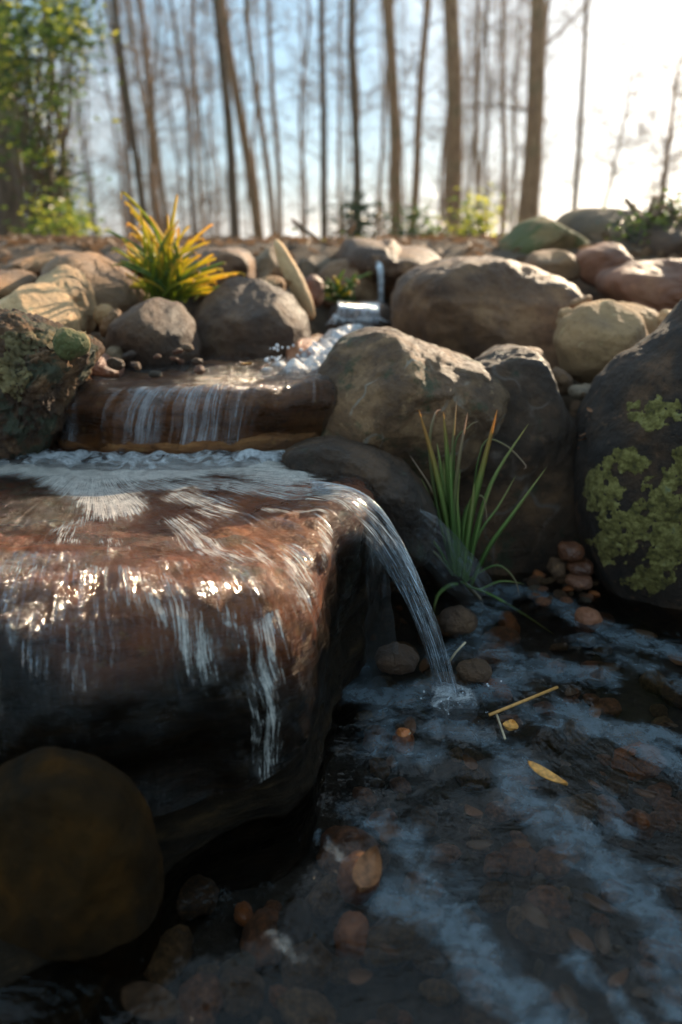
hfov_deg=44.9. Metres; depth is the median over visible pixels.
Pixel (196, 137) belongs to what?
tree
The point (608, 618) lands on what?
pebble
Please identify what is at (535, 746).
pebble
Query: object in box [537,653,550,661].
pebble
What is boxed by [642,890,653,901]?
pebble
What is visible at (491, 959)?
pebble
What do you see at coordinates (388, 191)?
tree
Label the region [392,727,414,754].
stone
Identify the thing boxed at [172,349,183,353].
pebble
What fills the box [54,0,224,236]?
tree
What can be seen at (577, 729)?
pebble
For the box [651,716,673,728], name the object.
pebble
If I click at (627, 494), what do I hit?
boulder
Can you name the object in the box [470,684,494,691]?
leaf
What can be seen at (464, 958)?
leaf
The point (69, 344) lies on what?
stone
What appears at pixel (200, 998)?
pebble
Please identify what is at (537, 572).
pebble
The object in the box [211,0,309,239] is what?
tree
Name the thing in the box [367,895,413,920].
pebble
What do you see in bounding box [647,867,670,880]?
pebble
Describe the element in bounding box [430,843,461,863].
pebble
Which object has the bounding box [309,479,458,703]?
falling water
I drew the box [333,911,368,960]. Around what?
stone
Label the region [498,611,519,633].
pebble
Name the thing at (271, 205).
tree
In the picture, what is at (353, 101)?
tree
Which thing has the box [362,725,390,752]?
pebble
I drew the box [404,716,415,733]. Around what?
pebble
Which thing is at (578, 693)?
pebble
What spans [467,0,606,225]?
tree
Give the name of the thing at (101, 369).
stone
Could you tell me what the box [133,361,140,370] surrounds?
pebble
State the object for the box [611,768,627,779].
pebble
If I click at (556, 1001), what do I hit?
pebble
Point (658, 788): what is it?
pebble
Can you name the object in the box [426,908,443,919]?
leaf
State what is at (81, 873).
boulder
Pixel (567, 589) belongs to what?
pebble
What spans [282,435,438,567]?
boulder
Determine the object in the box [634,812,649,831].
stone
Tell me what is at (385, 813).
pebble
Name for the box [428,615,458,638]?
pebble
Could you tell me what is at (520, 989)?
ground
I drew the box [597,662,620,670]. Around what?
leaf
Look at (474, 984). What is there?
pebble
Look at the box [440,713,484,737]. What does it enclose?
pebble
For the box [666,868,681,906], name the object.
pebble
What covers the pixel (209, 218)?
tree
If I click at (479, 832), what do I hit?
pebble
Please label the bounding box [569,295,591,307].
stone
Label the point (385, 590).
pebble
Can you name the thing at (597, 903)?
leaf
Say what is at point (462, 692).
splash
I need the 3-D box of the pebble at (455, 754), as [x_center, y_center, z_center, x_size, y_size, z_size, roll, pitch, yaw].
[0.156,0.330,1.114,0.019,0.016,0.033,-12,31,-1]
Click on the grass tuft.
(459, 545)
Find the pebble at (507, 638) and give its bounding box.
[482,626,520,648]
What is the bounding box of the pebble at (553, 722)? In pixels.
[546,718,560,726]
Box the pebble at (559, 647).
[550,643,568,651]
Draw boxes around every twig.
[448,642,465,662]
[488,686,557,716]
[495,714,505,739]
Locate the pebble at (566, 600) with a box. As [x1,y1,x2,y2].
[560,596,573,605]
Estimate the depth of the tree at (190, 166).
20.89 m
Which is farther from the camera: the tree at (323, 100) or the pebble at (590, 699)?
the tree at (323, 100)
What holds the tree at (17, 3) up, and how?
on the ground
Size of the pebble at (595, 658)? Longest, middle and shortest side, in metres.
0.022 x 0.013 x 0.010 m
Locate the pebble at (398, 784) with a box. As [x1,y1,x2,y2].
[389,776,411,793]
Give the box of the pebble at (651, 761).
[610,741,667,781]
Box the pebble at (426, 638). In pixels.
[417,630,438,646]
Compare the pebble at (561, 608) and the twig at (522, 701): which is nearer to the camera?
the twig at (522, 701)
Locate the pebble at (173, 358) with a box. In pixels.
[169,356,178,360]
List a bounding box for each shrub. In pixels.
[3,188,111,236]
[291,217,357,243]
[304,185,393,237]
[362,195,456,239]
[433,182,517,237]
[597,181,681,257]
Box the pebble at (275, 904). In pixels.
[263,899,281,910]
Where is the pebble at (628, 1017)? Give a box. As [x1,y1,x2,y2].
[619,1010,641,1023]
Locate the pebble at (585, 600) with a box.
[579,597,591,604]
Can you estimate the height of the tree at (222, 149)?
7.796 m
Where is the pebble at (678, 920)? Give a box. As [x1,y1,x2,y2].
[674,906,681,937]
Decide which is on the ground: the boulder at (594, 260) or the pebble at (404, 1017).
the pebble at (404, 1017)
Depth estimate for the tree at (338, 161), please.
15.50 m
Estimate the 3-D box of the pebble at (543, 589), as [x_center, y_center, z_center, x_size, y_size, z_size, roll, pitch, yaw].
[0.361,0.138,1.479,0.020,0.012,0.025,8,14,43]
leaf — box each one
[346,969,372,984]
[352,845,381,892]
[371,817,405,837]
[379,815,395,844]
[381,941,398,958]
[386,754,396,768]
[396,698,415,705]
[419,657,430,672]
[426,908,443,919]
[429,716,439,731]
[442,950,480,965]
[462,754,477,769]
[465,804,482,818]
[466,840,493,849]
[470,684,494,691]
[483,995,491,1013]
[503,719,518,730]
[504,792,516,805]
[511,839,530,847]
[521,902,551,929]
[523,786,538,789]
[527,761,567,785]
[558,984,578,1012]
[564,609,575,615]
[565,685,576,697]
[569,927,595,955]
[579,813,592,833]
[582,892,619,914]
[588,780,602,790]
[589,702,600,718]
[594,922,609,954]
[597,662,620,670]
[606,984,616,1003]
[607,968,628,987]
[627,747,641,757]
[631,987,654,996]
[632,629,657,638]
[632,788,657,797]
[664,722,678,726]
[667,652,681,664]
[672,875,681,890]
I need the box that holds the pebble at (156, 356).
[153,354,160,358]
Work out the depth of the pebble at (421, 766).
1.08 m
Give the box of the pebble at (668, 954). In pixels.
[654,941,681,970]
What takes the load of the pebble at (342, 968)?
on the ground
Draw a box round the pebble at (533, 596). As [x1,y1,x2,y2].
[528,592,540,599]
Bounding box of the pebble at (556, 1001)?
[549,990,567,1010]
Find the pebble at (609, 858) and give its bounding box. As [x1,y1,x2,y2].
[599,851,619,865]
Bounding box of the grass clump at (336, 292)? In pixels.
[323,270,372,302]
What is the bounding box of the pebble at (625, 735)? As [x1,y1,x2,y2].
[613,726,649,745]
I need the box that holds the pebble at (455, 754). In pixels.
[449,747,462,762]
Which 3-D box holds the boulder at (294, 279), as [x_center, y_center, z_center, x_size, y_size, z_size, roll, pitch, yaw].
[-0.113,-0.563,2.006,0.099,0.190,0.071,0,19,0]
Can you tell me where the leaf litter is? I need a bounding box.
[0,231,681,592]
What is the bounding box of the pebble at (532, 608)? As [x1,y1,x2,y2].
[518,602,549,614]
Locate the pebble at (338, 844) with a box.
[316,825,381,873]
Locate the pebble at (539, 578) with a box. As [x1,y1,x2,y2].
[536,576,544,581]
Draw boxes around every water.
[0,450,381,815]
[51,355,336,463]
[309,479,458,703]
[336,300,379,322]
[376,261,383,302]
[402,583,679,882]
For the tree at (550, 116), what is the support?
on the ground
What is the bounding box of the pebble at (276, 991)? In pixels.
[268,984,287,1009]
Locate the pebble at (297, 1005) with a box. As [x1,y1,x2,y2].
[275,987,336,1023]
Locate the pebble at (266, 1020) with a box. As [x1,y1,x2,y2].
[259,1016,272,1023]
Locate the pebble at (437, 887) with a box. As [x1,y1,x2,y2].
[430,882,442,897]
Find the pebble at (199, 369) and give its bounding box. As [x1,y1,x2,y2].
[194,365,204,373]
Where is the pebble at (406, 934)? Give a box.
[361,909,437,967]
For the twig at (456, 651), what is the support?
on the water at (572, 620)
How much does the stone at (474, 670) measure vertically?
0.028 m
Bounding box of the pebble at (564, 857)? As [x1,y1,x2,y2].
[534,842,580,879]
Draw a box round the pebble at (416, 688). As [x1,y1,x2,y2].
[405,676,443,702]
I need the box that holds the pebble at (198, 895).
[176,874,218,921]
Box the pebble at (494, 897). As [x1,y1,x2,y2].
[478,882,512,912]
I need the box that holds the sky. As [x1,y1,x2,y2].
[10,0,681,238]
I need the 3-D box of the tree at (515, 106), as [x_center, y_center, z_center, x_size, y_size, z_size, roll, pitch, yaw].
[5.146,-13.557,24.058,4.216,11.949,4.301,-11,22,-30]
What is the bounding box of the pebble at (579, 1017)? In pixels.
[566,1008,587,1023]
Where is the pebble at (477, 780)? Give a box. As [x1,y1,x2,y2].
[455,765,490,791]
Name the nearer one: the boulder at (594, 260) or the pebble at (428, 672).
the pebble at (428, 672)
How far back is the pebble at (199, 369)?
1.44 m
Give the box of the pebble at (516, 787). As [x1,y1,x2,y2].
[501,780,527,801]
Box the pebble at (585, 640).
[578,633,595,647]
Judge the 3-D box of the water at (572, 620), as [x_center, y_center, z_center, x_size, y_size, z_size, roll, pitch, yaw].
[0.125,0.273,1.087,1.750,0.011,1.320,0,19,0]
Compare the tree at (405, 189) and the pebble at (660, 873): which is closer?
the pebble at (660, 873)
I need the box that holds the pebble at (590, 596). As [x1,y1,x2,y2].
[583,594,593,601]
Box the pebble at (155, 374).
[149,370,161,377]
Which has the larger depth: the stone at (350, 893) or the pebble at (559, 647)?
the pebble at (559, 647)
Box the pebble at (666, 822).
[649,810,677,832]
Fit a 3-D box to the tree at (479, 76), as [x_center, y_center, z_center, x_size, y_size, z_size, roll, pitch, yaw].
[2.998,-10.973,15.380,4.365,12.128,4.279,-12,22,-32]
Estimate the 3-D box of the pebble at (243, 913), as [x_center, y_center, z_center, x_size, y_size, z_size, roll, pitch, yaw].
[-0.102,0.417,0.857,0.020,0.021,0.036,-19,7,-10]
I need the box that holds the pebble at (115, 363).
[106,357,124,369]
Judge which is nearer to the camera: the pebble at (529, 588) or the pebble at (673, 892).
the pebble at (673, 892)
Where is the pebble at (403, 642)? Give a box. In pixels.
[391,641,418,654]
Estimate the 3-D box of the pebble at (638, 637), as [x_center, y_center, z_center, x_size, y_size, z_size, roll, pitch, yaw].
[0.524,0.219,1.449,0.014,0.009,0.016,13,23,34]
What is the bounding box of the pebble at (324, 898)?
[305,873,346,917]
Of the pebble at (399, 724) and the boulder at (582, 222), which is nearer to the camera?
the pebble at (399, 724)
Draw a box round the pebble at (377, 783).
[370,778,384,787]
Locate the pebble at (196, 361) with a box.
[191,358,202,365]
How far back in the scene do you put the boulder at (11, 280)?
1.89 m
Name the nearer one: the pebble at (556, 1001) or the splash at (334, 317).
the pebble at (556, 1001)
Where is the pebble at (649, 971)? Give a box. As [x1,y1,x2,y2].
[637,959,661,982]
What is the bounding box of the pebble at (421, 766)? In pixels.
[414,760,432,773]
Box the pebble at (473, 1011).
[460,1000,520,1023]
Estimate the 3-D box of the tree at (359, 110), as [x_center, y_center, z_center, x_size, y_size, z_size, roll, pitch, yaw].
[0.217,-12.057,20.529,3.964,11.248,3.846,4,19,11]
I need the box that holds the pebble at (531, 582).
[527,580,539,586]
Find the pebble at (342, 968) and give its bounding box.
[329,956,360,987]
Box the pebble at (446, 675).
[436,671,452,680]
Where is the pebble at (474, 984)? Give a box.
[456,967,491,1000]
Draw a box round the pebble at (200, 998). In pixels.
[177,972,223,1023]
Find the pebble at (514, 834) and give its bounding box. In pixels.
[510,830,527,840]
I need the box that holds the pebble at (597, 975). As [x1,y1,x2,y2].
[576,961,621,991]
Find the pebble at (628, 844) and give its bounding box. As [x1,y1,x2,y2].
[620,839,635,849]
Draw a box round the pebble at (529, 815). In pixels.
[513,806,543,825]
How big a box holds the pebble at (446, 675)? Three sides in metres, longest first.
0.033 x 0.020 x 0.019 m
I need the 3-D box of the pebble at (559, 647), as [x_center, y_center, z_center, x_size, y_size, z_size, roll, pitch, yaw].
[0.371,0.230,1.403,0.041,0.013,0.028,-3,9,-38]
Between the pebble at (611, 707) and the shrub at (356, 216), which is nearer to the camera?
the pebble at (611, 707)
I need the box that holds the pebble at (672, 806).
[652,793,681,823]
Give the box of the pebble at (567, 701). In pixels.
[562,696,579,706]
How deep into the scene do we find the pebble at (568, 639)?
1.43 m
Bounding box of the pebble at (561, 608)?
[557,603,573,615]
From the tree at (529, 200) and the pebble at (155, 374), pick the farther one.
the tree at (529, 200)
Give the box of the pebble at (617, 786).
[603,776,628,796]
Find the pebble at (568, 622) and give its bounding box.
[565,620,572,625]
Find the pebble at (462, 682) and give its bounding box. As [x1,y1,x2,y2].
[445,674,472,692]
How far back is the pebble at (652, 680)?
1.27 m
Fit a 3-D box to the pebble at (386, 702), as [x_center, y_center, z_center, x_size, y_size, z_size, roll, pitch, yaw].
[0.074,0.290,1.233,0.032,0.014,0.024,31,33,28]
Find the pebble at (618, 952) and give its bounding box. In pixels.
[602,943,629,960]
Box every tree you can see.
[0,0,24,238]
[0,0,140,235]
[6,0,131,237]
[11,0,150,231]
[20,0,280,236]
[25,0,124,234]
[32,5,121,235]
[34,2,176,233]
[42,1,73,231]
[49,0,254,237]
[50,0,224,237]
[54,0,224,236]
[55,2,136,234]
[57,23,121,233]
[67,0,213,228]
[74,3,157,236]
[77,0,177,235]
[81,2,194,235]
[93,0,216,231]
[94,0,226,235]
[96,0,242,233]
[122,0,282,236]
[125,0,249,238]
[135,0,243,236]
[146,0,286,237]
[155,0,340,240]
[160,0,275,236]
[168,2,249,235]
[175,1,319,238]
[176,0,243,235]
[193,0,339,236]
[197,0,347,237]
[200,1,263,236]
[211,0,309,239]
[216,0,315,234]
[227,0,445,236]
[228,0,380,238]
[241,0,384,236]
[244,0,375,236]
[266,0,428,229]
[304,0,397,236]
[307,1,386,237]
[336,0,437,235]
[342,0,442,239]
[356,0,478,234]
[361,0,469,235]
[361,5,414,234]
[362,54,409,234]
[363,0,495,233]
[368,0,578,234]
[382,0,402,235]
[386,0,527,233]
[401,0,607,233]
[402,0,523,229]
[404,0,592,224]
[419,0,550,233]
[424,0,540,235]
[424,0,550,231]
[424,47,482,227]
[428,3,498,233]
[429,0,550,232]
[432,0,622,234]
[434,0,609,232]
[443,0,461,236]
[444,0,565,231]
[463,0,586,227]
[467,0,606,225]
[497,26,576,233]
[501,0,655,209]
[555,18,681,207]
[600,40,681,213]
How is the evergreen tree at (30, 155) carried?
on the ground
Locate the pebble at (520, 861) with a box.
[500,841,537,876]
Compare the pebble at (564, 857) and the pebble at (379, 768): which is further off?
the pebble at (379, 768)
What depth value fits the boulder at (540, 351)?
1.62 m
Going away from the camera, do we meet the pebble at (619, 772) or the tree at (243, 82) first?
the pebble at (619, 772)
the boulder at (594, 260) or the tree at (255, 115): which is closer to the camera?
the boulder at (594, 260)
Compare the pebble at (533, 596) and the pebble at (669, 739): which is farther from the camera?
the pebble at (533, 596)
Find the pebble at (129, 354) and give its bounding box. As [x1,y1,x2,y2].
[122,350,136,358]
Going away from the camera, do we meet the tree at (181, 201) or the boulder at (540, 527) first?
the boulder at (540, 527)
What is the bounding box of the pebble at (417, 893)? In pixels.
[404,883,438,904]
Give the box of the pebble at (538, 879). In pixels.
[529,873,545,888]
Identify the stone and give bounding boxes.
[0,447,384,1023]
[52,327,90,360]
[52,334,333,473]
[90,353,124,378]
[93,304,113,325]
[99,309,121,336]
[105,345,125,360]
[276,896,313,953]
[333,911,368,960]
[337,850,379,905]
[374,642,418,674]
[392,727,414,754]
[439,605,477,634]
[456,658,491,683]
[535,725,567,756]
[547,557,566,579]
[551,367,572,395]
[556,307,571,324]
[558,541,584,561]
[565,573,592,589]
[566,557,593,575]
[568,383,590,399]
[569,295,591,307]
[574,607,602,632]
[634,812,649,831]
[658,309,670,323]
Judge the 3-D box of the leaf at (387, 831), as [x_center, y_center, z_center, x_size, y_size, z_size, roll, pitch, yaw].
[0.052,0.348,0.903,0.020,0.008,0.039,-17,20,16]
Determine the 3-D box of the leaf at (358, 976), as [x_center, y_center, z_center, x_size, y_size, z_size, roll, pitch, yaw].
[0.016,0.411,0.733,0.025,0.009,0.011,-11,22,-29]
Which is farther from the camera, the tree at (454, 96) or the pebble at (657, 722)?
the tree at (454, 96)
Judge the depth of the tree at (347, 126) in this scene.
28.44 m
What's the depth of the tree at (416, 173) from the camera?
11.68 m
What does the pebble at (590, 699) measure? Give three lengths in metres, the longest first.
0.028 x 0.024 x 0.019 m
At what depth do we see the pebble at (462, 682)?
1.27 m
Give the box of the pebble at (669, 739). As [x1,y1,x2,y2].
[652,728,681,750]
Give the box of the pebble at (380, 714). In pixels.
[373,710,385,718]
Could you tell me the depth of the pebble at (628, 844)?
0.96 m
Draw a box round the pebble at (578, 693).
[575,688,580,697]
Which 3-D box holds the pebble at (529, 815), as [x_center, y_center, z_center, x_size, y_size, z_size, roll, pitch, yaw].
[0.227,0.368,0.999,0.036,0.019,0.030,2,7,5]
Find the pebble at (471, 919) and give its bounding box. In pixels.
[462,909,480,929]
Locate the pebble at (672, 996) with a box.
[662,986,681,1006]
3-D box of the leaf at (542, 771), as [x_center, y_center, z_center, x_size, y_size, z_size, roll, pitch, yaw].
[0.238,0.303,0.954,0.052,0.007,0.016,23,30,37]
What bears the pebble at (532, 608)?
on the ground
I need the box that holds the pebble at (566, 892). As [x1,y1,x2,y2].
[559,885,572,900]
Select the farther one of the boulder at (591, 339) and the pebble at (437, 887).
the boulder at (591, 339)
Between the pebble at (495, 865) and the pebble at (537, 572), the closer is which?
the pebble at (495, 865)
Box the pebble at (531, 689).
[522,682,550,702]
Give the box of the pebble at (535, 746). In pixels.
[531,737,540,751]
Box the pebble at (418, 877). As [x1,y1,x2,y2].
[402,871,425,887]
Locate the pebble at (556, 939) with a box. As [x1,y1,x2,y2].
[516,916,576,954]
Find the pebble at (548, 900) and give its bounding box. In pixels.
[525,885,570,919]
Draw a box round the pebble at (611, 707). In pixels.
[598,698,621,717]
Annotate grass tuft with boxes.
[410,402,552,633]
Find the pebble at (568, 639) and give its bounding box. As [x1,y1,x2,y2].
[561,635,575,644]
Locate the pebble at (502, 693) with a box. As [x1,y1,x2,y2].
[481,677,512,702]
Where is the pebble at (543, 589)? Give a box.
[537,586,548,592]
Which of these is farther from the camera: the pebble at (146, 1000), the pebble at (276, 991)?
the pebble at (276, 991)
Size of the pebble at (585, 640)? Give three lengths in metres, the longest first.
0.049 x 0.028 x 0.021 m
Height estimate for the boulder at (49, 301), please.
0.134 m
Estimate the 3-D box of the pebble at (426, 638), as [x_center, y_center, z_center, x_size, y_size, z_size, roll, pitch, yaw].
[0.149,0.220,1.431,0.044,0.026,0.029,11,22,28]
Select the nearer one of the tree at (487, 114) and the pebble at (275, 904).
the pebble at (275, 904)
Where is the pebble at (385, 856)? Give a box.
[381,845,390,869]
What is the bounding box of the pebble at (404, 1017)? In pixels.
[395,1010,413,1023]
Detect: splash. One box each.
[245,324,379,379]
[264,335,335,368]
[326,314,388,324]
[420,680,501,721]
[425,682,479,724]
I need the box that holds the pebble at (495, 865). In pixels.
[483,851,506,878]
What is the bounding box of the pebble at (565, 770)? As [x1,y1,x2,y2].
[559,765,571,776]
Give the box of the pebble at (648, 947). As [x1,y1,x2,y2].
[637,936,660,960]
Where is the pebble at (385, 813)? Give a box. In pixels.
[366,808,397,833]
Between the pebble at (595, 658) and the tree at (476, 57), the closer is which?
the pebble at (595, 658)
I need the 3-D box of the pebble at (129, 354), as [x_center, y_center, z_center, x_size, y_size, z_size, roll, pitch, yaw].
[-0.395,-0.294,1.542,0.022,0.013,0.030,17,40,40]
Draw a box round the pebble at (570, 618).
[563,616,573,621]
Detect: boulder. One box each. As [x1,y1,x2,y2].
[0,269,38,298]
[0,282,80,330]
[0,308,104,466]
[0,746,163,976]
[1,250,74,276]
[34,264,96,333]
[41,252,148,331]
[104,297,201,372]
[105,245,189,277]
[188,247,255,299]
[194,277,311,361]
[255,247,288,288]
[261,276,285,290]
[274,239,314,320]
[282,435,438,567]
[286,338,317,361]
[300,255,331,275]
[305,274,324,307]
[316,326,509,498]
[317,259,384,309]
[327,300,391,332]
[335,237,440,298]
[390,255,582,378]
[423,344,580,604]
[494,216,589,253]
[524,249,579,281]
[528,347,546,360]
[553,299,648,384]
[556,207,665,241]
[573,299,681,638]
[575,242,634,287]
[594,258,681,312]
[618,301,659,334]
[627,219,681,257]
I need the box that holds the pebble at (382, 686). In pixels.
[368,676,395,697]
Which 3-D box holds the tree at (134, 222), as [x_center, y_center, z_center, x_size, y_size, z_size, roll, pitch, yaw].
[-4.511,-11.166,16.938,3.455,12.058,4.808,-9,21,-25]
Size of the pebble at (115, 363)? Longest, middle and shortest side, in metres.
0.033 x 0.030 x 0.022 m
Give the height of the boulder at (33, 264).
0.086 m
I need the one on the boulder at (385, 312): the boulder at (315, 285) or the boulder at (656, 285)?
the boulder at (315, 285)
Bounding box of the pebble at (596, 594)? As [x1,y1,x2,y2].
[589,590,599,597]
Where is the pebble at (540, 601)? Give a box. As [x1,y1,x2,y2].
[534,596,551,606]
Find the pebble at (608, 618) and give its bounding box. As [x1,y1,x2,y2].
[597,611,614,629]
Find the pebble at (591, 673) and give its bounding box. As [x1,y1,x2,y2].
[575,661,611,686]
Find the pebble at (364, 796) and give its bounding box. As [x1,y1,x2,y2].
[352,786,376,806]
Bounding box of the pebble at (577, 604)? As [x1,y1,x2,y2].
[573,601,593,608]
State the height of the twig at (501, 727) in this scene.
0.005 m
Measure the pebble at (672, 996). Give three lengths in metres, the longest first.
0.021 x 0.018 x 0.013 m
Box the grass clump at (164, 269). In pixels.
[105,192,244,302]
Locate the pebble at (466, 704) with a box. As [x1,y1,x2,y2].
[455,692,483,708]
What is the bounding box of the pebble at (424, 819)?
[410,804,437,838]
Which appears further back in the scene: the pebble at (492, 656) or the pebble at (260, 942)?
the pebble at (492, 656)
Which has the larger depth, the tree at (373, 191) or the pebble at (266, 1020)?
the tree at (373, 191)
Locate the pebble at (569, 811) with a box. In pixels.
[553,793,600,828]
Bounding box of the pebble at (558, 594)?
[553,589,566,599]
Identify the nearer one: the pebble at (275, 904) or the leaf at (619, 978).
the leaf at (619, 978)
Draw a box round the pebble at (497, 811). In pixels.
[485,801,512,821]
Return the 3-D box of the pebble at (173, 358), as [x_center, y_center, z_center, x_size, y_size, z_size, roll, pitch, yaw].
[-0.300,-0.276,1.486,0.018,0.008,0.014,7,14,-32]
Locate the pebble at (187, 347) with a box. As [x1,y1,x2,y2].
[181,343,193,351]
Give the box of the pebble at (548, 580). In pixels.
[539,577,555,584]
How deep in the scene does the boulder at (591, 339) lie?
1.64 m
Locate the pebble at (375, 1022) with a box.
[366,1020,385,1023]
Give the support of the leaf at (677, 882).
on the ground
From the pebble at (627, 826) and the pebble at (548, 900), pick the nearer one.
the pebble at (548, 900)
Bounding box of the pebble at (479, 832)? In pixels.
[469,824,490,839]
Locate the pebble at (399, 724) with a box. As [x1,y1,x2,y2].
[394,720,404,730]
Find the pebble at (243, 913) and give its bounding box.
[233,901,252,926]
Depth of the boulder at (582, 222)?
2.90 m
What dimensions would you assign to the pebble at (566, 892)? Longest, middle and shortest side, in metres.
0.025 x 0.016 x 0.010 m
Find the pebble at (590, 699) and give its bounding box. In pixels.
[583,693,599,705]
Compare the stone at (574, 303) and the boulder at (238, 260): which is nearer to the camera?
the stone at (574, 303)
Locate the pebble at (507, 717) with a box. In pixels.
[496,714,522,730]
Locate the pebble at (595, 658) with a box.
[591,656,599,660]
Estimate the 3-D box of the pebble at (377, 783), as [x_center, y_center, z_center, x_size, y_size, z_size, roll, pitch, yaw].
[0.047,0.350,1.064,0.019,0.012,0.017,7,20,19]
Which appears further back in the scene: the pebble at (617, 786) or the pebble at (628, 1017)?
the pebble at (617, 786)
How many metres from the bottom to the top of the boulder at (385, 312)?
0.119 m
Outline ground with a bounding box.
[0,239,681,1023]
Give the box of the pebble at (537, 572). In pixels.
[533,569,544,577]
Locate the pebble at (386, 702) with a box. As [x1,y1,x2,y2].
[381,698,394,705]
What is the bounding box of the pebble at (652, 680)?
[638,668,667,694]
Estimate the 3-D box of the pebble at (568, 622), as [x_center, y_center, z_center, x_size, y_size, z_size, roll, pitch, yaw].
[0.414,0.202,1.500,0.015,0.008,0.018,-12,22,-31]
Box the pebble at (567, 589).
[562,585,573,593]
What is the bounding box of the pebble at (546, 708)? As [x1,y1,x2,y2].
[532,701,556,715]
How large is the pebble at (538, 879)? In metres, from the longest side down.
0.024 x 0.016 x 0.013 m
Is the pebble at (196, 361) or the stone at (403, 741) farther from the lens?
the pebble at (196, 361)
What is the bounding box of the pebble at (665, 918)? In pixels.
[656,909,675,935]
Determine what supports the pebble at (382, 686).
on the ground
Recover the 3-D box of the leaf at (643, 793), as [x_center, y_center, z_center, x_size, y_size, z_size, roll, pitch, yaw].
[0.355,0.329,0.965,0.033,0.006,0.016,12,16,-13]
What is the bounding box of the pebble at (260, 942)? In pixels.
[239,908,283,967]
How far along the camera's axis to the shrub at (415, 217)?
5.61 m
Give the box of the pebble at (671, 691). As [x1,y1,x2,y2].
[660,679,681,708]
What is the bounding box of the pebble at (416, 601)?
[411,596,425,605]
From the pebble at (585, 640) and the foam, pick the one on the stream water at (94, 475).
the foam
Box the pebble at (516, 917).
[506,906,525,938]
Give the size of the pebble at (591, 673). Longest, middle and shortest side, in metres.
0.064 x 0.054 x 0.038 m
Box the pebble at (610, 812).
[594,794,624,828]
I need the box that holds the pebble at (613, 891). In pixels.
[601,879,627,904]
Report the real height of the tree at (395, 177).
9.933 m
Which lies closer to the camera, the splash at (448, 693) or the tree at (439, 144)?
the splash at (448, 693)
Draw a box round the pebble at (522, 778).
[507,771,534,785]
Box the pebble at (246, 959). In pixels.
[219,951,255,978]
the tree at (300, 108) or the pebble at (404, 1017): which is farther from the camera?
the tree at (300, 108)
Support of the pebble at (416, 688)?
on the ground
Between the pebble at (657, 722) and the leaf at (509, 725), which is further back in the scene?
the pebble at (657, 722)
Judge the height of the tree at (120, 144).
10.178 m
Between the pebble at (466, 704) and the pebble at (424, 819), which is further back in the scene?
the pebble at (466, 704)
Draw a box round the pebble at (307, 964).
[281,936,332,991]
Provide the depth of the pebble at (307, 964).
0.78 m
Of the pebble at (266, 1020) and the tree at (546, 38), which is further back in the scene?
the tree at (546, 38)
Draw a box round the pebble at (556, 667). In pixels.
[546,661,567,673]
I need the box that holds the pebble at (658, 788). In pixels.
[642,782,671,805]
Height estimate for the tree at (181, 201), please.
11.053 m
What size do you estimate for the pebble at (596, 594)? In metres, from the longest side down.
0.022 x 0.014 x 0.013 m
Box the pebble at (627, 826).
[617,808,658,839]
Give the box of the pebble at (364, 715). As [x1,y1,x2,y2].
[355,710,373,720]
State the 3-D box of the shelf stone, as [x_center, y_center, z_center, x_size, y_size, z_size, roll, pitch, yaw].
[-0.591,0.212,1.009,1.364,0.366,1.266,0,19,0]
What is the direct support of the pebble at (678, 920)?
on the ground
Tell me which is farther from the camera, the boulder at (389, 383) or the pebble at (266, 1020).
the boulder at (389, 383)
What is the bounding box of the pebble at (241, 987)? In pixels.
[218,965,264,1018]
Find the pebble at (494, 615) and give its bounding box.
[490,612,498,618]
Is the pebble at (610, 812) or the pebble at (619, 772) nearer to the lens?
the pebble at (610, 812)
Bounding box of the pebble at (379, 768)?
[369,757,389,779]
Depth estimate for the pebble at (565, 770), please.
1.08 m
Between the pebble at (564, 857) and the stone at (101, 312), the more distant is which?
the stone at (101, 312)
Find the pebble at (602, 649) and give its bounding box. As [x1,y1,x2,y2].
[592,644,612,655]
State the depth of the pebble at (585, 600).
1.43 m
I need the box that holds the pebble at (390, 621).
[378,608,400,631]
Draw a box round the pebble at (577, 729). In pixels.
[564,714,591,744]
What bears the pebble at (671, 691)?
on the ground
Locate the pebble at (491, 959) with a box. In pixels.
[480,946,502,972]
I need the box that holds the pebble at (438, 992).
[418,978,459,1005]
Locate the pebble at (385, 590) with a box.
[380,584,391,597]
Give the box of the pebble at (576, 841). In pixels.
[548,830,585,860]
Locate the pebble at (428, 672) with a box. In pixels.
[425,669,436,676]
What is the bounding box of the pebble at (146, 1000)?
[121,981,182,1020]
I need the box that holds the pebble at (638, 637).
[635,634,643,639]
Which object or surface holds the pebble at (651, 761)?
on the ground
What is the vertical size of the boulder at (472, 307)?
0.371 m
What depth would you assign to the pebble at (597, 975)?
0.78 m
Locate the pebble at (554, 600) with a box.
[550,594,560,603]
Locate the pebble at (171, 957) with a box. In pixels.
[144,924,193,988]
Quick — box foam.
[0,449,284,469]
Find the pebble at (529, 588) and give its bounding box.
[526,585,539,593]
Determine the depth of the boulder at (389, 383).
1.40 m
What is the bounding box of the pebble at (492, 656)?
[475,642,511,669]
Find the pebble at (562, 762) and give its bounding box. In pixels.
[560,760,570,765]
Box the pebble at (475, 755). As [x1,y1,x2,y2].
[463,748,484,760]
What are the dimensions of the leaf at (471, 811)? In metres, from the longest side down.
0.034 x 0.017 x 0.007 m
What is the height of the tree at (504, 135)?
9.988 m
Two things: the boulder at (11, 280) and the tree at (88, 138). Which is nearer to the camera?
the boulder at (11, 280)
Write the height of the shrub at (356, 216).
0.552 m
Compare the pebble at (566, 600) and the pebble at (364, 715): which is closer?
the pebble at (364, 715)

